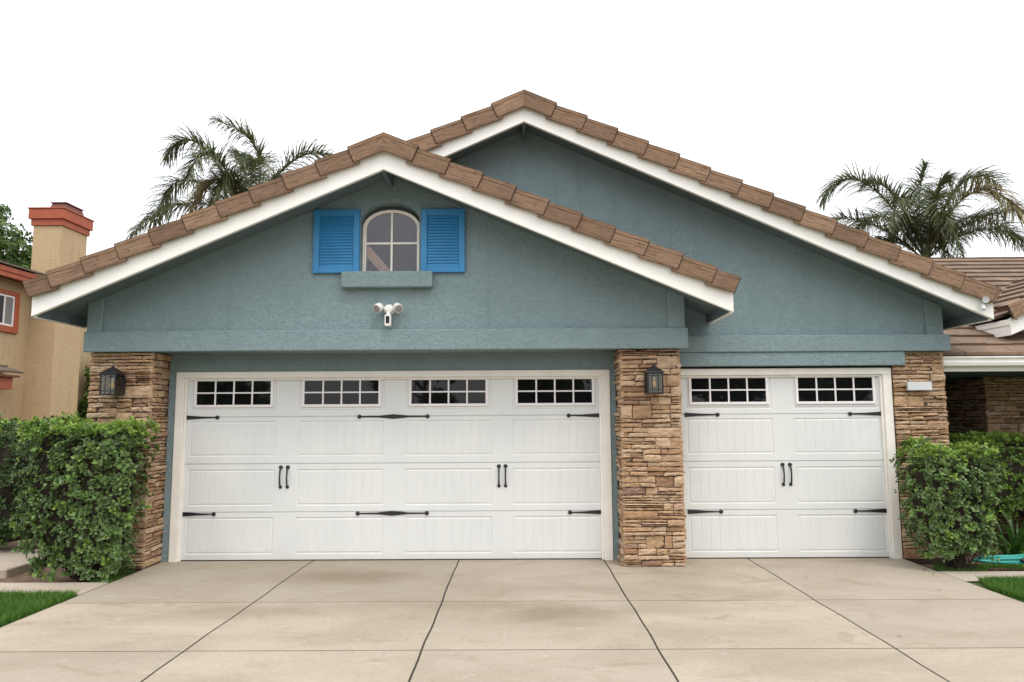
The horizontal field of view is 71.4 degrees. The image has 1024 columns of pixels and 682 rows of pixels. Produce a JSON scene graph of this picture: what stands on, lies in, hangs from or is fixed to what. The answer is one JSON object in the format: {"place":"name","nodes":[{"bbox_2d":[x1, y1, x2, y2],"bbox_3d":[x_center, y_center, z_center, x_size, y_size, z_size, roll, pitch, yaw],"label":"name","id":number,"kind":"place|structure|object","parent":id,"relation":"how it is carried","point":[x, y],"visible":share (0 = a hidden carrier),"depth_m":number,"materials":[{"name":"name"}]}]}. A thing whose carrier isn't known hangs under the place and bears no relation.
{"place":"outdoors","nodes":[
{"label":"outdoors","id":0,"kind":"place"},
{"bbox_2d":[0,549,44,577],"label":"side path","id":1,"kind":"structure","parent":0,"point":[14,563],"depth_m":7.83,"materials":[{"name":"concrete"}]},
{"bbox_2d":[0,587,81,626],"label":"grass","id":2,"kind":"structure","parent":0,"point":[15,606],"depth_m":6.12,"materials":[{"name":"green plant"}]},
{"bbox_2d":[0,202,94,432],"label":"house","id":3,"kind":"structure","parent":0,"point":[43,363],"depth_m":15.16,"materials":[{"name":"beige paint"}]},
{"bbox_2d":[0,288,20,333],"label":"window","id":4,"kind":"structure","parent":3,"relation":"in","point":[9,300],"depth_m":14.58,"materials":[{"name":"glass"}]},
{"bbox_2d":[0,582,107,595],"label":"walkway","id":5,"kind":"structure","parent":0,"point":[85,586],"depth_m":6.80,"materials":[{"name":"concrete"}]},
{"bbox_2d":[0,558,1023,681],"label":"driveway","id":6,"kind":"structure","parent":0,"point":[751,622],"depth_m":5.47,"materials":[{"name":"concrete"}]},
{"bbox_2d":[0,559,1023,681],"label":"joint","id":7,"kind":"object","parent":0,"point":[442,601],"depth_m":5.10,"materials":[{"name":"grey concrete"}]},
{"bbox_2d":[0,537,1023,582],"bbox_3d":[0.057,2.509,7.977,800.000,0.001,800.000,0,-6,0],"label":"ground","id":8,"kind":"structure","parent":0,"point":[24,577],"depth_m":7.60,"materials":[{"name":"soil"}]},
{"bbox_2d":[0,204,32,265],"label":"broadleaf tree","id":9,"kind":"object","parent":8,"relation":"on","point":[11,246],"visible":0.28,"depth_m":26.16,"materials":[{"name":"green plant"}]},
{"bbox_2d":[0,413,62,546],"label":"hedge","id":10,"kind":"object","parent":8,"relation":"on","point":[8,492],"visible":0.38,"depth_m":8.52,"materials":[{"name":"green plant"}]},
{"bbox_2d":[76,365,91,420],"bbox_3d":[-9.609,1.912,17.360,1.968,3.425,2.078,0,-6,0],"label":"broadleaf tree","id":11,"kind":"object","parent":8,"relation":"on","point":[82,412],"visible":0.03,"depth_m":16.83,"materials":[{"name":"green plant"}]},
{"bbox_2d":[9,410,160,582],"bbox_3d":[-4.361,1.585,7.289,1.309,1.764,0.769,0,-6,0],"label":"clipped shrub","id":12,"kind":"object","parent":8,"relation":"on","point":[82,471],"visible":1,"depth_m":7.10,"materials":[{"name":"green plant"}]},
{"bbox_2d":[90,569,135,582],"bbox_3d":[-4.148,2.391,7.269,0.440,0.034,0.556,0,-6,0],"label":"ground cover","id":13,"kind":"object","parent":8,"relation":"on","point":[118,576],"visible":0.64,"depth_m":7.25,"materials":[{"name":"green plant"}]},
{"bbox_2d":[123,108,337,238],"bbox_3d":[-8.617,-1.563,22.529,6.640,11.405,5.700,0,-6,0],"label":"palm tree","id":14,"kind":"object","parent":8,"relation":"on","point":[231,183],"visible":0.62,"depth_m":22.20,"materials":[{"name":"green plant"}]},
{"bbox_2d":[22,89,1023,573],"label":"house","id":15,"kind":"structure","parent":8,"relation":"on","point":[552,279],"depth_m":8.03,"materials":[{"name":"blue paint"}]},
{"bbox_2d":[98,366,126,394],"bbox_3d":[-4.302,0.427,7.686,0.200,0.315,0.235,0,-6,0],"label":"wall lantern","id":16,"kind":"object","parent":15,"relation":"attached to","point":[116,377],"depth_m":7.66,"materials":[{"name":"black metal"}]},
{"bbox_2d":[341,210,432,288],"bbox_3d":[-1.370,-1.067,8.066,1.000,1.016,0.484,0,-6,0],"label":"arched window","id":17,"kind":"structure","parent":15,"relation":"in","point":[391,250],"depth_m":8.05,"materials":[{"name":"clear glass"}]},
{"bbox_2d":[373,303,402,326],"bbox_3d":[-1.347,-0.287,7.757,0.330,0.259,0.149,0,-6,0],"label":"security floodlight","id":18,"kind":"object","parent":15,"relation":"attached to","point":[389,310],"visible":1,"depth_m":7.72,"materials":[{"name":"white plastic"}]},
{"bbox_2d":[181,378,601,560],"bbox_3d":[-1.361,1.424,8.105,4.805,2.089,0.105,0,-6,0],"label":"garage door","id":19,"kind":"structure","parent":15,"relation":"in","point":[357,469],"depth_m":8.10,"materials":[{"name":"paint"}]},
{"bbox_2d":[643,364,663,393],"bbox_3d":[1.520,0.410,7.654,0.200,0.315,0.235,0,-6,0],"label":"wall lantern","id":20,"kind":"object","parent":15,"relation":"attached to","point":[653,378],"depth_m":7.60,"materials":[{"name":"black metal"}]},
{"bbox_2d":[680,376,888,558],"bbox_3d":[3.068,1.396,8.081,2.365,2.089,0.105,0,-6,0],"label":"garage door","id":21,"kind":"structure","parent":15,"relation":"in","point":[775,467],"depth_m":8.08,"materials":[{"name":"paint"}]},
{"bbox_2d":[906,382,931,390],"bbox_3d":[4.589,0.509,8.027,0.272,0.096,0.032,0,-6,0],"label":"house number plaque","id":22,"kind":"object","parent":15,"relation":"attached to","point":[911,386],"visible":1,"depth_m":8.01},
{"bbox_2d":[980,296,989,310],"bbox_3d":[5.108,-0.404,7.701,0.086,0.155,0.110,0,-6,0],"label":"floodlight","id":23,"kind":"object","parent":15,"relation":"attached to","point":[984,300],"visible":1,"depth_m":7.68,"materials":[{"name":"white plastic"}]},
{"bbox_2d":[812,156,1023,256],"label":"palm tree","id":24,"kind":"object","parent":8,"relation":"on","point":[930,227],"visible":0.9,"depth_m":22.20,"materials":[{"name":"green plant"}]},
{"bbox_2d":[889,434,1005,570],"bbox_3d":[4.569,1.704,7.442,1.018,1.460,0.733,0,-6,0],"label":"clipped shrub","id":25,"kind":"object","parent":8,"relation":"on","point":[946,488],"visible":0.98,"depth_m":7.28,"materials":[{"name":"green plant"}]},
{"bbox_2d":[932,562,1023,571],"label":"ground cover","id":26,"kind":"object","parent":8,"relation":"on","point":[983,566],"visible":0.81,"depth_m":7.42,"materials":[{"name":"green plant"}]},
{"bbox_2d":[948,430,1023,528],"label":"hedge","id":27,"kind":"object","parent":8,"relation":"on","point":[1010,459],"visible":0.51,"depth_m":8.70,"materials":[{"name":"green plant"}]},
{"bbox_2d":[973,554,1023,564],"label":"garden hose","id":28,"kind":"object","parent":8,"relation":"on","point":[1011,559],"visible":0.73,"depth_m":7.56,"materials":[{"name":"teal rubber"}]},
{"bbox_2d":[978,505,1023,554],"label":"strap leaf plant","id":29,"kind":"object","parent":8,"relation":"on","point":[1014,546],"visible":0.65,"depth_m":8.05,"materials":[{"name":"green plant"}]},
{"bbox_2d":[0,0,1023,256],"label":"sky","id":30,"kind":"structure","parent":0,"point":[774,96],"materials":[{"name":"white"}]},
{"bbox_2d":[939,571,1023,580],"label":"entry walk","id":31,"kind":"structure","parent":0,"point":[967,575],"depth_m":7.11,"materials":[{"name":"concrete"}]},
{"bbox_2d":[971,573,1023,601],"bbox_3d":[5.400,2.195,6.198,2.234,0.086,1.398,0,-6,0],"label":"grass","id":32,"kind":"structure","parent":0,"point":[1011,586],"depth_m":6.50,"materials":[{"name":"green plant"}]}
]}

